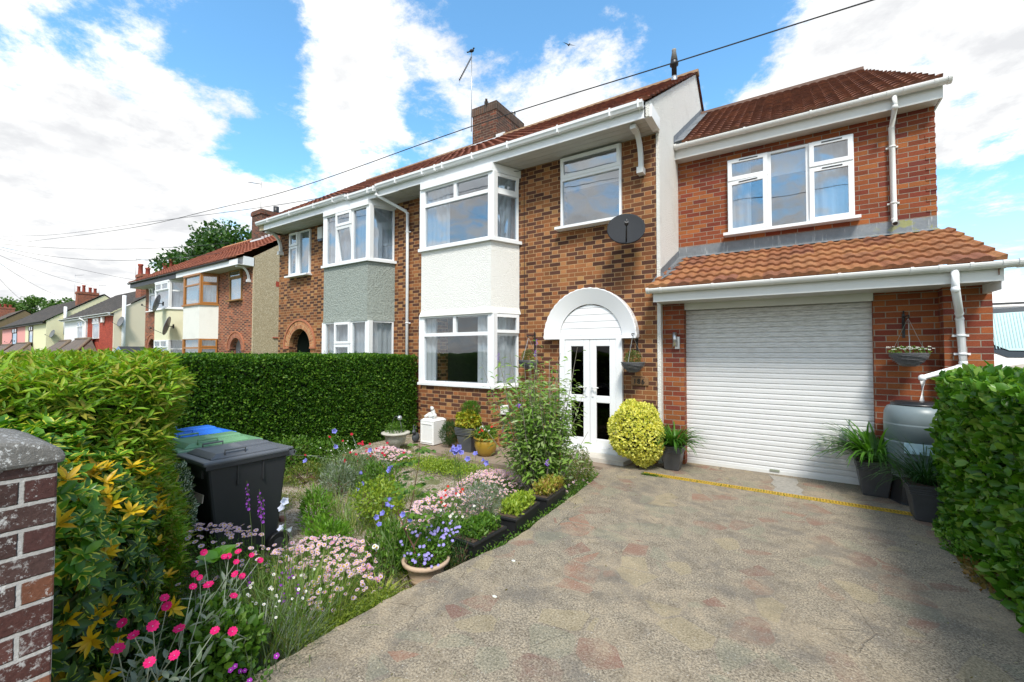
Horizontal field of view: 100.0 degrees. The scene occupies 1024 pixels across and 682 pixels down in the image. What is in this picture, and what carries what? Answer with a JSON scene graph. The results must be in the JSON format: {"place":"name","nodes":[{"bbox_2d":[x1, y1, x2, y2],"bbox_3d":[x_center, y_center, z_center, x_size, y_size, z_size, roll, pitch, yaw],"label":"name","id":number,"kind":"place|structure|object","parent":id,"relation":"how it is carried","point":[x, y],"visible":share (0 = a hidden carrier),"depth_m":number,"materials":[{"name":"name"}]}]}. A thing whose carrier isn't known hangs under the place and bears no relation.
{"place":"outdoors","nodes":[
{"label":"outdoors","id":0,"kind":"place"},
{"bbox_2d":[0,304,45,345],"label":"house","id":1,"kind":"structure","parent":0,"point":[10,314],"depth_m":60.82,"materials":[{"name":"white brick"}]},
{"bbox_2d":[129,433,599,681],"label":"gravel bed","id":2,"kind":"object","parent":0,"point":[438,481],"visible":0.06,"depth_m":5.49,"materials":[{"name":"beige gravel"}]},
{"bbox_2d":[0,404,186,681],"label":"shrub","id":3,"kind":"object","parent":2,"relation":"on","point":[107,541],"visible":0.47,"depth_m":1.83,"materials":[{"name":"green plant"}]},
{"bbox_2d":[0,346,196,624],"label":"hedge","id":4,"kind":"object","parent":2,"relation":"on","point":[148,386],"visible":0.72,"depth_m":2.40,"materials":[{"name":"green plant"}]},
{"bbox_2d":[107,581,219,681],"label":"rose campion","id":5,"kind":"object","parent":2,"relation":"on","point":[149,662],"visible":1,"depth_m":1.86,"materials":[{"name":"pink plant"}]},
{"bbox_2d":[114,622,232,681],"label":"plant","id":6,"kind":"object","parent":2,"relation":"on","point":[160,658],"visible":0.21,"depth_m":2.15,"materials":[{"name":"green plant"}]},
{"bbox_2d":[162,459,199,530],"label":"shrub","id":7,"kind":"object","parent":2,"relation":"on","point":[187,477],"visible":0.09,"depth_m":3.60,"materials":[{"name":"green plant"}]},
{"bbox_2d":[174,425,236,438],"bbox_3d":[-3.699,1.521,4.916,0.610,1.068,0.844,-1,-2,33],"label":"wheelie bin","id":8,"kind":"object","parent":2,"relation":"on","point":[205,429],"visible":0.19,"depth_m":4.91,"materials":[{"name":"blue plastic"}]},
{"bbox_2d":[145,589,270,681],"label":"plant","id":9,"kind":"object","parent":2,"relation":"on","point":[219,667],"visible":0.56,"depth_m":2.30,"materials":[{"name":"green plant"}]},
{"bbox_2d":[172,431,262,541],"bbox_3d":[-3.151,1.511,4.512,0.610,1.068,0.844,-1,-2,33],"label":"wheelie bin","id":10,"kind":"object","parent":2,"relation":"on","point":[186,444],"visible":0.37,"depth_m":4.39,"materials":[{"name":"green plastic"}]},
{"bbox_2d":[153,522,283,627],"bbox_3d":[-2.214,1.716,3.196,1.322,0.628,0.745,-1,-2,33],"label":"daisy clump","id":11,"kind":"object","parent":2,"relation":"on","point":[224,525],"visible":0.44,"depth_m":3.21,"materials":[{"name":"pink plant"}]},
{"bbox_2d":[196,544,241,588],"bbox_3d":[-1.881,1.637,2.751,0.238,0.627,0.253,0,-2,-11],"label":"bergenia","id":12,"kind":"object","parent":2,"relation":"on","point":[213,555],"visible":0.79,"depth_m":2.75,"materials":[{"name":"green plant"}]},
{"bbox_2d":[182,549,262,663],"bbox_3d":[-1.588,1.578,2.222,0.430,0.720,0.872,1,-2,-23],"label":"rose campion","id":13,"kind":"object","parent":2,"relation":"on","point":[233,630],"visible":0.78,"depth_m":2.39,"materials":[{"name":"pink plant"}]},
{"bbox_2d":[174,439,295,564],"bbox_3d":[-2.608,1.501,4.099,0.610,1.068,0.844,-1,-2,33],"label":"wheelie bin","id":14,"kind":"object","parent":2,"relation":"on","point":[224,474],"visible":0.87,"depth_m":3.90,"materials":[{"name":"grey plastic"}]},
{"bbox_2d":[209,653,279,681],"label":"plant","id":15,"kind":"object","parent":2,"relation":"on","point":[253,665],"visible":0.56,"depth_m":2.27,"materials":[{"name":"green plant"}]},
{"bbox_2d":[177,586,335,681],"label":"grass clump","id":16,"kind":"object","parent":2,"relation":"on","point":[272,655],"visible":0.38,"depth_m":2.60,"materials":[{"name":"green plant"}]},
{"bbox_2d":[244,547,318,591],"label":"plant","id":17,"kind":"object","parent":2,"relation":"on","point":[272,558],"visible":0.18,"depth_m":3.54,"materials":[{"name":"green plant"}]},
{"bbox_2d":[246,568,321,664],"bbox_3d":[-1.480,1.722,2.743,0.411,0.360,0.511,-1,-2,39],"label":"flowering plant","id":18,"kind":"object","parent":2,"relation":"on","point":[275,600],"visible":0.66,"depth_m":2.74,"materials":[{"name":"white plant"}]},
{"bbox_2d":[277,497,297,613],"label":"bellflower","id":19,"kind":"object","parent":2,"relation":"on","point":[283,501],"visible":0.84,"depth_m":3.10,"materials":[{"name":"plant"}]},
{"bbox_2d":[202,541,389,672],"bbox_3d":[-1.421,1.688,2.762,1.291,0.525,1.247,-1,-2,33],"label":"grass clump","id":20,"kind":"object","parent":2,"relation":"on","point":[302,582],"visible":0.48,"depth_m":2.87,"materials":[{"name":"green plant"}]},
{"bbox_2d":[272,434,321,475],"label":"plant","id":21,"kind":"object","parent":2,"relation":"on","point":[298,441],"visible":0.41,"depth_m":6.77,"materials":[{"name":"green plant"}]},
{"bbox_2d":[284,459,323,487],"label":"plant","id":22,"kind":"object","parent":2,"relation":"on","point":[300,478],"visible":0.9,"depth_m":6.23,"materials":[{"name":"green plant"}]},
{"bbox_2d":[224,540,393,639],"bbox_3d":[-1.545,1.815,3.210,1.235,0.396,1.278,-1,-2,33],"label":"grass clump","id":23,"kind":"object","parent":2,"relation":"on","point":[328,560],"visible":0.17,"depth_m":3.30,"materials":[{"name":"green plant"}]},
{"bbox_2d":[294,482,335,532],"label":"plant","id":24,"kind":"object","parent":2,"relation":"on","point":[305,503],"visible":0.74,"depth_m":4.62,"materials":[{"name":"green plant"}]},
{"bbox_2d":[262,534,383,600],"bbox_3d":[-1.592,1.873,3.644,1.082,0.344,0.914,-1,-2,33],"label":"daisy clump","id":25,"kind":"object","parent":2,"relation":"on","point":[311,545],"visible":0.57,"depth_m":3.65,"materials":[{"name":"pink plant"}]},
{"bbox_2d":[298,511,355,563],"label":"plant","id":26,"kind":"object","parent":2,"relation":"on","point":[327,525],"visible":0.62,"depth_m":4.07,"materials":[{"name":"green plant"}]},
{"bbox_2d":[306,434,349,472],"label":"plant","id":27,"kind":"object","parent":2,"relation":"on","point":[319,451],"visible":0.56,"depth_m":6.84,"materials":[{"name":"green plant"}]},
{"bbox_2d":[289,561,385,627],"bbox_3d":[-1.282,1.863,3.212,0.657,0.328,0.736,-1,-2,33],"label":"daisy clump","id":28,"kind":"object","parent":2,"relation":"on","point":[364,576],"visible":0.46,"depth_m":3.21,"materials":[{"name":"pink plant"}]},
{"bbox_2d":[272,579,403,653],"bbox_3d":[-1.152,1.842,2.908,0.427,0.148,0.783,-1,-2,33],"label":"ground cover","id":29,"kind":"object","parent":2,"relation":"on","point":[385,592],"visible":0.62,"depth_m":2.89,"materials":[{"name":"green plant"}]},
{"bbox_2d":[318,457,359,502],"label":"plant","id":30,"kind":"object","parent":2,"relation":"on","point":[338,477],"visible":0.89,"depth_m":5.76,"materials":[{"name":"green plant"}]},
{"bbox_2d":[315,452,381,486],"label":"plant","id":31,"kind":"object","parent":2,"relation":"on","point":[352,456],"visible":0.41,"depth_m":6.30,"materials":[{"name":"green plant"}]},
{"bbox_2d":[313,498,389,535],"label":"grass clump","id":32,"kind":"object","parent":2,"relation":"on","point":[355,517],"visible":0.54,"depth_m":4.70,"materials":[{"name":"green plant"}]},
{"bbox_2d":[304,433,404,472],"bbox_3d":[-2.505,1.681,6.478,1.683,0.642,0.874,1,-2,-18],"label":"rose campion","id":33,"kind":"object","parent":2,"relation":"on","point":[378,458],"visible":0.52,"depth_m":6.51,"materials":[{"name":"green plant"}]},
{"bbox_2d":[144,443,588,618],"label":"weeds","id":34,"kind":"object","parent":2,"relation":"on","point":[296,495],"visible":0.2,"depth_m":3.99,"materials":[{"name":"green plant"}]},
{"bbox_2d":[348,472,406,524],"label":"plant","id":35,"kind":"object","parent":2,"relation":"on","point":[371,508],"visible":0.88,"depth_m":4.69,"materials":[{"name":"green plant"}]},
{"bbox_2d":[355,458,403,496],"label":"plant","id":36,"kind":"object","parent":2,"relation":"on","point":[376,466],"visible":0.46,"depth_m":5.85,"materials":[{"name":"green plant"}]},
{"bbox_2d":[362,517,412,583],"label":"plant","id":37,"kind":"object","parent":2,"relation":"on","point":[401,533],"visible":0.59,"depth_m":3.72,"materials":[{"name":"green plant"}]},
{"bbox_2d":[359,446,415,467],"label":"daisy clump","id":38,"kind":"object","parent":2,"relation":"on","point":[390,454],"visible":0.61,"depth_m":7.19,"materials":[{"name":"pink plant"}]},
{"bbox_2d":[373,497,412,588],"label":"bellflower","id":39,"kind":"object","parent":2,"relation":"on","point":[382,512],"visible":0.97,"depth_m":3.40,"materials":[{"name":"blue plant"}]},
{"bbox_2d":[381,416,409,452],"bbox_3d":[-2.132,1.715,7.874,0.520,0.686,0.520,-1,-2,33],"label":"garden urn","id":40,"kind":"object","parent":2,"relation":"on","point":[396,437],"visible":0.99,"depth_m":7.76,"materials":[{"name":"stone"}]},
{"bbox_2d":[389,513,466,569],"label":"plant","id":41,"kind":"object","parent":2,"relation":"on","point":[438,525],"visible":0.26,"depth_m":3.97,"materials":[{"name":"green plant"}]},
{"bbox_2d":[399,520,460,585],"bbox_3d":[-0.715,1.764,3.609,0.448,0.461,0.453,0,-2,18],"label":"terracotta bowl","id":42,"kind":"object","parent":2,"relation":"on","point":[425,564],"visible":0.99,"depth_m":3.51,"materials":[{"name":"ceramic"}]},
{"bbox_2d":[382,443,449,558],"bbox_3d":[-0.820,1.360,3.581,0.482,1.032,0.482,-1,-2,33],"label":"sapling","id":43,"kind":"object","parent":42,"relation":"on","point":[413,516],"visible":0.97,"depth_m":3.57,"materials":[{"name":"green plant"}]},
{"bbox_2d":[397,487,493,533],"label":"daisy clump","id":44,"kind":"object","parent":2,"relation":"on","point":[415,508],"visible":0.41,"depth_m":4.69,"materials":[{"name":"pink plant"}]},
{"bbox_2d":[387,453,515,484],"bbox_3d":[-1.067,1.912,6.747,2.970,0.226,1.235,-1,-2,33],"label":"sedum patch","id":45,"kind":"object","parent":2,"relation":"on","point":[440,463],"visible":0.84,"depth_m":6.65,"materials":[{"name":"green plant"}]},
{"bbox_2d":[448,532,472,566],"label":"plant","id":46,"kind":"object","parent":2,"relation":"on","point":[462,560],"visible":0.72,"depth_m":3.69,"materials":[{"name":"green plant"}]},
{"bbox_2d":[450,444,488,512],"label":"bellflower","id":47,"kind":"object","parent":2,"relation":"on","point":[456,450],"visible":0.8,"depth_m":5.01,"materials":[{"name":"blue plant"}]},
{"bbox_2d":[453,510,506,560],"bbox_3d":[-0.286,1.780,3.940,0.272,0.369,0.494,-1,-2,33],"label":"trough planter","id":48,"kind":"object","parent":2,"relation":"on","point":[484,528],"visible":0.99,"depth_m":3.85,"materials":[{"name":"black plastic"}]},
{"bbox_2d":[457,479,505,520],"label":"plant","id":49,"kind":"object","parent":2,"relation":"on","point":[476,497],"visible":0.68,"depth_m":4.50,"materials":[{"name":"plant"}]},
{"bbox_2d":[454,468,524,508],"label":"daisy clump","id":50,"kind":"object","parent":2,"relation":"on","point":[484,474],"visible":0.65,"depth_m":5.62,"materials":[{"name":"pink plant"}]},
{"bbox_2d":[495,489,539,538],"bbox_3d":[0.066,1.765,4.452,0.282,0.368,0.580,-1,-2,24],"label":"trough planter","id":51,"kind":"object","parent":2,"relation":"on","point":[519,508],"visible":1,"depth_m":4.32,"materials":[{"name":"black plastic"}]},
{"bbox_2d":[463,471,598,559],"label":"edge weeds","id":52,"kind":"object","parent":2,"relation":"on","point":[544,514],"visible":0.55,"depth_m":4.66,"materials":[{"name":"green plant"}]},
{"bbox_2d":[481,340,591,492],"bbox_3d":[0.265,1.000,5.634,1.493,2.062,1.342,0,-2,6],"label":"buddleia","id":53,"kind":"object","parent":2,"relation":"on","point":[539,448],"visible":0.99,"depth_m":5.38,"materials":[{"name":"green plant"}]},
{"bbox_2d":[528,474,565,516],"bbox_3d":[0.423,1.779,5.030,0.283,0.373,0.577,-1,-2,33],"label":"trough planter","id":54,"kind":"object","parent":2,"relation":"on","point":[550,491],"visible":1,"depth_m":4.90,"materials":[{"name":"black plastic"}]},
{"bbox_2d":[561,443,594,488],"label":"plant","id":55,"kind":"object","parent":2,"relation":"on","point":[585,458],"visible":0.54,"depth_m":5.87,"materials":[{"name":"green plant"}]},
{"bbox_2d":[4,0,873,241],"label":"overhead wire","id":56,"kind":"object","parent":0,"point":[549,101],"visible":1,"depth_m":5.86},
{"bbox_2d":[0,0,1023,310],"label":"sky","id":57,"kind":"structure","parent":0,"point":[113,113],"materials":[{"name":"blue"}]},
{"bbox_2d":[415,442,634,470],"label":"path","id":58,"kind":"structure","parent":0,"point":[441,448],"depth_m":7.15,"materials":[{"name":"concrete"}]},
{"bbox_2d":[420,417,445,444],"bbox_3d":[-1.514,1.719,8.256,0.347,0.480,0.374,-1,-2,33],"label":"cabinet","id":59,"kind":"object","parent":58,"relation":"on","point":[429,430],"visible":0.9,"depth_m":8.11,"materials":[{"name":"white paint"}]},
{"bbox_2d":[438,418,457,447],"bbox_3d":[-1.156,1.692,7.927,0.428,0.565,0.481,1,-2,-22],"label":"rosemary","id":60,"kind":"object","parent":58,"relation":"on","point":[449,439],"visible":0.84,"depth_m":7.87,"materials":[{"name":"green plant"}]},
{"bbox_2d":[454,399,481,452],"bbox_3d":[-0.792,1.498,7.670,0.563,0.913,0.491,-1,-2,33],"label":"planter","id":61,"kind":"object","parent":58,"relation":"on","point":[469,413],"visible":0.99,"depth_m":7.55,"materials":[{"name":"stone"}]},
{"bbox_2d":[465,420,498,456],"bbox_3d":[-0.492,1.654,7.284,0.777,0.580,0.863,-1,-2,33],"label":"plant pot","id":62,"kind":"object","parent":58,"relation":"on","point":[483,448],"visible":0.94,"depth_m":7.19,"materials":[{"name":"yellow ceramic"}]},
{"bbox_2d":[246,462,1023,681],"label":"driveway","id":63,"kind":"structure","parent":0,"point":[698,586],"depth_m":2.96,"materials":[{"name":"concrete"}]},
{"bbox_2d":[0,428,64,681],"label":"gate pier","id":64,"kind":"structure","parent":63,"relation":"on","point":[28,478],"depth_m":1.28,"materials":[{"name":"brick"}]},
{"bbox_2d":[607,398,664,468],"bbox_3d":[1.862,1.391,6.492,0.900,1.031,0.816,-1,-2,33],"label":"topiary ball","id":65,"kind":"object","parent":63,"relation":"on","point":[635,425],"visible":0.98,"depth_m":6.28,"materials":[{"name":"yellow plant"}]},
{"bbox_2d":[648,417,709,470],"bbox_3d":[2.387,1.510,6.440,1.152,0.792,1.164,-1,-2,33],"label":"planter","id":66,"kind":"object","parent":63,"relation":"on","point":[673,452],"visible":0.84,"depth_m":6.28,"materials":[{"name":"plastic"}]},
{"bbox_2d":[644,472,911,515],"bbox_3d":[3.208,1.877,5.304,3.150,0.020,0.100,-1,-2,33],"label":"drain channel","id":67,"kind":"object","parent":63,"relation":"on","point":[812,498],"visible":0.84,"depth_m":5.18,"materials":[{"name":"yellow plastic"}]},
{"bbox_2d":[769,475,803,495],"bbox_3d":[3.586,1.884,5.617,0.353,0.007,0.857,-1,-2,28],"label":"cement patch","id":68,"kind":"object","parent":63,"relation":"on","point":[785,485],"visible":1,"depth_m":5.59,"materials":[{"name":"beige concrete"}]},
{"bbox_2d":[807,419,932,497],"bbox_3d":[4.457,1.406,5.310,1.445,0.945,1.390,-1,-2,33],"label":"planter","id":69,"kind":"object","parent":63,"relation":"on","point":[867,483],"visible":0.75,"depth_m":5.18,"materials":[{"name":"plastic"}]},
{"bbox_2d":[859,435,947,522],"bbox_3d":[4.314,1.428,4.498,1.254,0.857,1.291,-1,-2,33],"label":"planter","id":70,"kind":"object","parent":63,"relation":"on","point":[920,485],"visible":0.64,"depth_m":4.42,"materials":[{"name":"plastic"}]},
{"bbox_2d":[883,400,939,505],"bbox_3d":[4.714,1.285,4.984,0.610,1.170,0.613,-1,-2,33],"label":"water butt","id":71,"kind":"object","parent":63,"relation":"on","point":[910,420],"visible":0.53,"depth_m":4.88,"materials":[{"name":"plastic"}]},
{"bbox_2d":[931,516,981,557],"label":"plant","id":72,"kind":"object","parent":63,"relation":"on","point":[942,529],"visible":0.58,"depth_m":3.81,"materials":[{"name":"green plant"}]},
{"bbox_2d":[924,360,1023,632],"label":"hedge","id":73,"kind":"object","parent":63,"relation":"on","point":[977,432],"visible":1,"depth_m":3.23,"materials":[{"name":"green plant"}]},
{"bbox_2d":[953,553,1016,599],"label":"plant","id":74,"kind":"object","parent":63,"relation":"on","point":[980,580],"visible":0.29,"depth_m":3.28,"materials":[{"name":"green plant"}]},
{"label":"ground","id":75,"kind":"structure","parent":0,"visible":0},
{"bbox_2d":[14,294,46,313],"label":"tree","id":76,"kind":"object","parent":75,"relation":"on","point":[33,302],"visible":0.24,"depth_m":129.58,"materials":[{"name":"green plant"}]},
{"bbox_2d":[0,301,74,350],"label":"house","id":77,"kind":"structure","parent":75,"relation":"on","point":[15,330],"depth_m":52.46,"materials":[{"name":"red paint"}]},
{"bbox_2d":[4,285,121,353],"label":"house","id":78,"kind":"structure","parent":75,"relation":"on","point":[37,330],"depth_m":45.73,"materials":[{"name":"beige paint"}]},
{"bbox_2d":[47,291,135,351],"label":"house","id":79,"kind":"structure","parent":75,"relation":"on","point":[75,325],"depth_m":40.57,"materials":[{"name":"white paint"}]},
{"bbox_2d":[60,260,173,352],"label":"house","id":80,"kind":"structure","parent":75,"relation":"on","point":[109,334],"depth_m":35.61,"materials":[{"name":"paint"}]},
{"bbox_2d":[127,239,262,353],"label":"house","id":81,"kind":"structure","parent":75,"relation":"on","point":[167,288],"depth_m":21.30,"materials":[{"name":"beige paint"}]},
{"bbox_2d":[172,281,182,307],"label":"window","id":82,"kind":"structure","parent":81,"relation":"in","point":[177,287],"depth_m":20.93,"materials":[{"name":"glass"}]},
{"bbox_2d":[147,219,251,276],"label":"tree","id":83,"kind":"object","parent":75,"relation":"on","point":[210,235],"visible":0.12,"depth_m":42.42,"materials":[{"name":"green plant"}]},
{"bbox_2d":[28,350,418,468],"bbox_3d":[-4.322,1.180,7.207,1.369,2.067,6.394,-1,-2,33],"label":"hedge","id":84,"kind":"object","parent":75,"relation":"on","point":[364,397],"visible":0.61,"depth_m":7.36,"materials":[{"name":"green plant"}]},
{"bbox_2d":[173,206,279,353],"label":"house","id":85,"kind":"structure","parent":75,"relation":"on","point":[227,307],"depth_m":18.52,"materials":[{"name":"red brick"}]},
{"bbox_2d":[184,275,199,304],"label":"window","id":86,"kind":"structure","parent":85,"relation":"in","point":[191,289],"depth_m":19.53,"materials":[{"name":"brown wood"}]},
{"bbox_2d":[201,275,218,303],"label":"window","id":87,"kind":"structure","parent":85,"relation":"in","point":[210,283],"depth_m":19.08,"materials":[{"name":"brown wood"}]},
{"bbox_2d":[225,269,242,301],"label":"window","id":88,"kind":"structure","parent":85,"relation":"in","point":[235,288],"depth_m":18.34,"materials":[{"name":"brown wood"}]},
{"bbox_2d":[255,140,488,429],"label":"house","id":89,"kind":"structure","parent":75,"relation":"on","point":[348,284],"depth_m":10.27,"materials":[{"name":"brick"}]},
{"bbox_2d":[284,229,311,278],"bbox_3d":[-6.074,-2.488,12.300,1.100,1.305,0.288,-1,-2,33],"label":"window","id":90,"kind":"structure","parent":89,"relation":"in","point":[302,246],"depth_m":12.35,"materials":[{"name":"white plastic"}]},
{"bbox_2d":[325,320,365,353],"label":"window","id":91,"kind":"structure","parent":89,"relation":"in","point":[349,336],"depth_m":10.27,"materials":[{"name":"white plastic"}]},
{"bbox_2d":[326,205,366,264],"bbox_3d":[-3.962,-2.500,10.366,1.570,1.240,0.210,-1,-2,33],"label":"window","id":92,"kind":"structure","parent":89,"relation":"in","point":[349,230],"depth_m":10.39,"materials":[{"name":"white plastic"}]},
{"bbox_2d":[373,321,393,353],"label":"window","id":93,"kind":"structure","parent":89,"relation":"in","point":[383,331],"depth_m":10.11,"materials":[{"name":"white plastic"}]},
{"bbox_2d":[374,206,394,260],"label":"window","id":94,"kind":"structure","parent":89,"relation":"in","point":[384,221],"depth_m":10.18,"materials":[{"name":"white plastic"}]},
{"bbox_2d":[374,48,1023,490],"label":"house","id":95,"kind":"structure","parent":75,"relation":"on","point":[778,266],"depth_m":6.92,"materials":[{"name":"brick"}]},
{"bbox_2d":[423,313,488,385],"bbox_3d":[-1.088,0.164,8.436,1.680,1.340,0.146,-1,-2,33],"label":"window","id":96,"kind":"structure","parent":95,"relation":"in","point":[429,325],"depth_m":8.40,"materials":[{"name":"white plastic"}]},
{"bbox_2d":[424,172,488,247],"bbox_3d":[-1.086,-2.525,8.506,1.680,1.240,0.141,-1,-2,33],"label":"window","id":97,"kind":"structure","parent":95,"relation":"in","point":[439,199],"depth_m":8.77,"materials":[{"name":"white plastic"}]},
{"bbox_2d":[497,313,518,384],"bbox_3d":[-0.140,0.157,8.111,0.566,1.340,0.183,1,-2,-33],"label":"window","id":98,"kind":"structure","parent":95,"relation":"in","point":[507,324],"depth_m":8.20,"materials":[{"name":"white plastic"}]},
{"bbox_2d":[497,172,518,240],"bbox_3d":[-0.136,-2.533,8.184,0.566,1.240,0.181,1,-2,-33],"label":"window","id":99,"kind":"structure","parent":95,"relation":"in","point":[508,191],"depth_m":8.28,"materials":[{"name":"white plastic"}]},
{"bbox_2d":[565,340,589,445],"bbox_3d":[1.131,0.889,7.484,0.465,1.825,0.125,-1,-2,33],"label":"door","id":100,"kind":"structure","parent":95,"relation":"in","point":[582,361],"depth_m":7.49,"materials":[{"name":"white plastic"}]},
{"bbox_2d":[554,143,621,231],"bbox_3d":[1.349,-2.647,7.465,1.240,1.305,0.263,-1,-2,33],"label":"window","id":101,"kind":"structure","parent":95,"relation":"in","point":[603,165],"depth_m":7.52,"materials":[{"name":"white plastic"}]},
{"bbox_2d":[590,339,615,448],"bbox_3d":[1.526,0.883,7.228,0.465,1.825,0.125,-1,-2,33],"label":"door","id":102,"kind":"structure","parent":95,"relation":"in","point":[602,351],"depth_m":7.26,"materials":[{"name":"white plastic"}]},
{"bbox_2d":[607,214,644,243],"bbox_3d":[1.814,-1.768,6.679,0.511,0.560,0.558,1,-2,-22],"label":"satellite dish","id":103,"kind":"object","parent":95,"relation":"attached to","point":[625,228],"visible":1,"depth_m":6.76,"materials":[{"name":"grey metal"}]},
{"bbox_2d":[621,333,644,371],"bbox_3d":[1.911,0.149,6.793,0.378,0.690,0.378,0,-2,-12],"label":"hanging basket","id":104,"kind":"object","parent":95,"relation":"attached to","point":[631,365],"visible":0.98,"depth_m":6.71,"materials":[{"name":"grey plant"}]},
{"bbox_2d":[723,134,860,237],"bbox_3d":[4.490,-2.484,7.019,1.850,1.325,0.307,-1,-2,33],"label":"window","id":105,"kind":"structure","parent":95,"relation":"in","point":[831,200],"depth_m":6.90,"materials":[{"name":"white plastic"}]},
{"bbox_2d":[886,310,934,366],"bbox_3d":[4.737,-0.041,5.137,0.414,0.690,0.410,0,-2,-9],"label":"hanging basket","id":106,"kind":"object","parent":95,"relation":"attached to","point":[910,359],"visible":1,"depth_m":5.07,"materials":[{"name":"grey plastic"}]},
{"bbox_2d":[992,282,1023,367],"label":"caravan","id":107,"kind":"object","parent":75,"relation":"on","point":[1008,315],"visible":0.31,"depth_m":6.02,"materials":[{"name":"white plastic"}]},
{"bbox_2d":[993,312,1023,350],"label":"window","id":108,"kind":"structure","parent":107,"relation":"in","point":[1008,328],"depth_m":6.00,"materials":[{"name":"glass"}]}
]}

